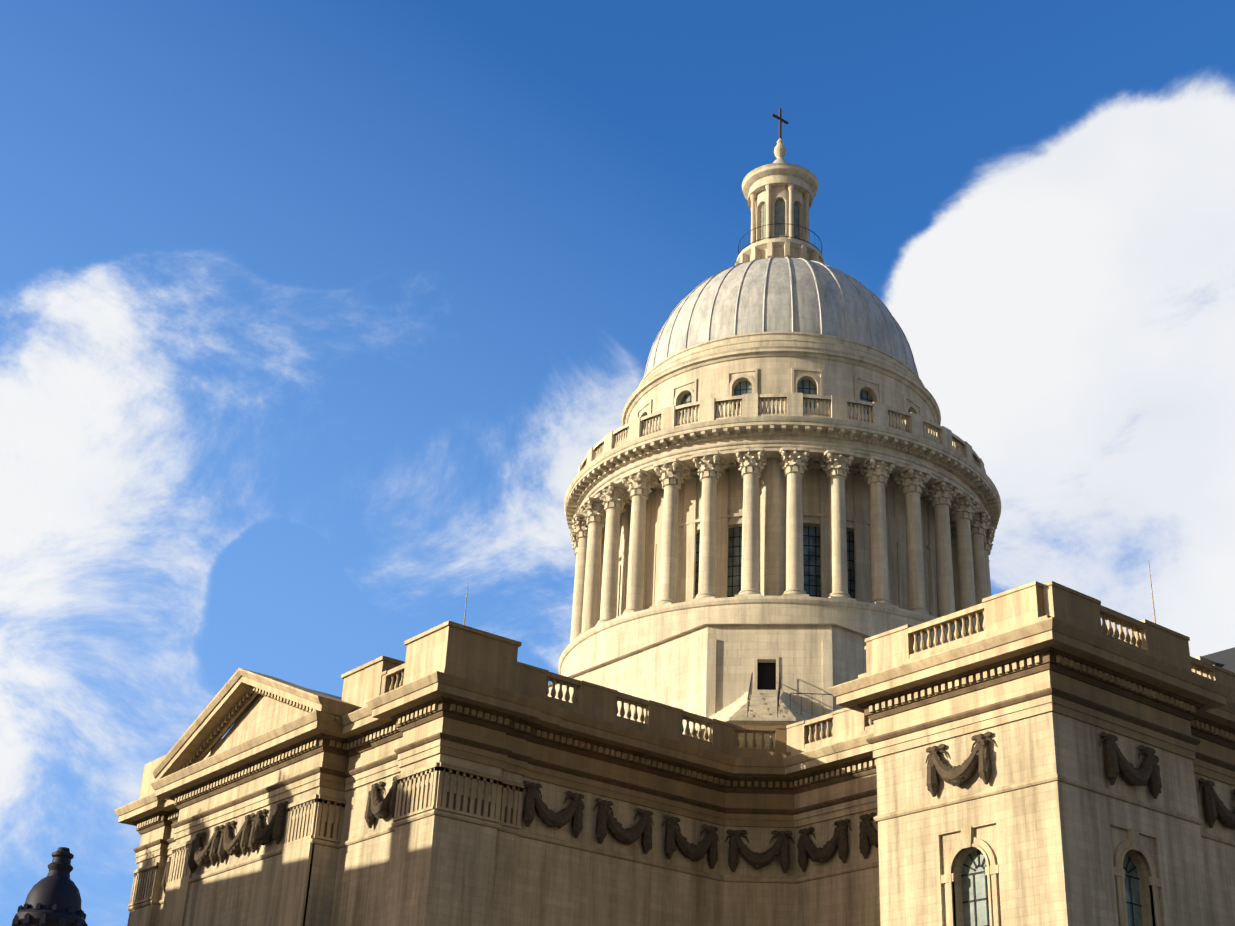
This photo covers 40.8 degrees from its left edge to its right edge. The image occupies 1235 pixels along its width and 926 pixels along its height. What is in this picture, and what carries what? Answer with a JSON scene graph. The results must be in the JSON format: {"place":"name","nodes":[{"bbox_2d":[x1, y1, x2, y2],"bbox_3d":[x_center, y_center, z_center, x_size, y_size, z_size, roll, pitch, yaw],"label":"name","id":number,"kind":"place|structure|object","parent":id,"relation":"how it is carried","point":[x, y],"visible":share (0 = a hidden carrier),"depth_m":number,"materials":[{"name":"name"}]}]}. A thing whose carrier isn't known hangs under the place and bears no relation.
{"place":"outdoors","nodes":[
{"label":"outdoors","id":0,"kind":"place"},
{"bbox_2d":[0,0,1234,925],"label":"sky","id":1,"kind":"structure","parent":0,"point":[320,320],"materials":[{"name":"blue"}]},
{"bbox_2d":[1192,656,1215,674],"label":"distant building walls","id":2,"kind":"structure","parent":0,"point":[1203,659],"depth_m":141.03,"materials":[{"name":"beige stone"}]},
{"bbox_2d":[1201,647,1234,672],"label":"roof","id":3,"kind":"structure","parent":2,"relation":"on","point":[1224,659],"depth_m":141.88,"materials":[{"name":"grey metal"}]},
{"label":"ground","id":4,"kind":"structure","parent":0,"visible":0},
{"bbox_2d":[12,847,87,925],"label":"street lamp top","id":5,"kind":"object","parent":4,"relation":"on","point":[53,898],"visible":1,"depth_m":12.29,"materials":[{"name":"metal"}]},
{"bbox_2d":[127,694,1234,925],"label":"pantheon walls","id":6,"kind":"structure","parent":4,"relation":"on","point":[1053,844],"depth_m":66.83,"materials":[{"name":"beige stone"}]},
{"bbox_2d":[207,688,355,757],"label":"pantheon roofs","id":7,"kind":"structure","parent":6,"relation":"on","point":[336,697],"depth_m":82.54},
{"bbox_2d":[114,560,1234,925],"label":"pantheon entablature parapets","id":8,"kind":"object","parent":6,"relation":"on","point":[466,664],"visible":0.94,"depth_m":70.82,"materials":[{"name":"beige stone"}]},
{"bbox_2d":[132,646,1234,900],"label":"pantheon carved mouldings","id":9,"kind":"object","parent":6,"relation":"attached to","point":[1046,654],"visible":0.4,"depth_m":70.81,"materials":[{"name":"beige stone"}]},
{"bbox_2d":[161,731,1234,893],"bbox_3d":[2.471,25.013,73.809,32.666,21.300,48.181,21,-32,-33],"label":"festoons","id":10,"kind":"object","parent":6,"relation":"attached to","point":[253,833],"visible":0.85,"depth_m":72.23,"materials":[{"name":"brown stone"}]},
{"bbox_2d":[548,138,1000,748],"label":"dome drum","id":11,"kind":"object","parent":6,"relation":"on","point":[672,673],"depth_m":99.71,"materials":[{"name":"beige stone"}]},
{"bbox_2d":[758,663,775,689],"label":"doorway","id":12,"kind":"structure","parent":11,"relation":"attached to","point":[766,676],"depth_m":89.65,"materials":[{"name":"black"}]},
{"bbox_2d":[695,526,854,596],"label":"window frames","id":13,"kind":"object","parent":11,"relation":"attached to","point":[808,555],"visible":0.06,"depth_m":99.37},
{"bbox_2d":[680,380,872,413],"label":"window frames","id":14,"kind":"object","parent":11,"relation":"attached to","point":[809,388],"visible":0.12,"depth_m":105.20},
{"bbox_2d":[760,199,798,240],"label":"window panes","id":15,"kind":"structure","parent":11,"relation":"attached to","point":[777,227],"depth_m":120.68,"materials":[{"name":"grey glass"}]},
{"bbox_2d":[772,108,787,138],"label":"cross","id":16,"kind":"object","parent":11,"relation":"attached to","point":[780,119],"visible":0.88,"depth_m":126.17,"materials":[{"name":"metal"}]},
{"bbox_2d":[760,199,799,238],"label":"window frames","id":17,"kind":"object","parent":11,"relation":"attached to","point":[781,220],"visible":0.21,"depth_m":120.63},
{"bbox_2d":[570,471,991,642],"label":"columns","id":18,"kind":"structure","parent":11,"relation":"on","point":[974,581],"depth_m":98.67,"materials":[{"name":"beige stone"}]},
{"bbox_2d":[570,447,994,561],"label":"column capitals","id":19,"kind":"object","parent":18,"relation":"on","point":[872,469],"visible":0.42,"depth_m":100.75,"materials":[{"name":"beige stone"}]},
{"bbox_2d":[643,257,918,377],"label":"dome ribs","id":20,"kind":"object","parent":11,"relation":"attached to","point":[792,299],"visible":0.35,"depth_m":111.11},
{"bbox_2d":[575,429,987,530],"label":"cornice","id":21,"kind":"structure","parent":11,"relation":"attached to","point":[800,431],"depth_m":100.71,"materials":[{"name":"beige stone"}]},
{"bbox_2d":[646,158,916,373],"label":"dome","id":22,"kind":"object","parent":11,"relation":"attached to","point":[778,311],"visible":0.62,"depth_m":109.73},
{"bbox_2d":[738,223,844,716],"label":"pantheon railings","id":23,"kind":"object","parent":11,"relation":"on","point":[750,692],"visible":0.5,"depth_m":87.18,"materials":[{"name":"metal"}]},
{"bbox_2d":[680,380,908,422],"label":"windows","id":24,"kind":"structure","parent":11,"relation":"attached to","point":[802,384],"depth_m":105.08,"materials":[{"name":"black glass"}]},
{"bbox_2d":[961,849,1141,925],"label":"window frames","id":25,"kind":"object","parent":6,"relation":"attached to","point":[986,898],"visible":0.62,"depth_m":60.32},
{"bbox_2d":[962,850,1142,925],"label":"arched windows","id":26,"kind":"structure","parent":6,"relation":"attached to","point":[980,905],"depth_m":60.37,"materials":[{"name":"grey glass"}]}
]}

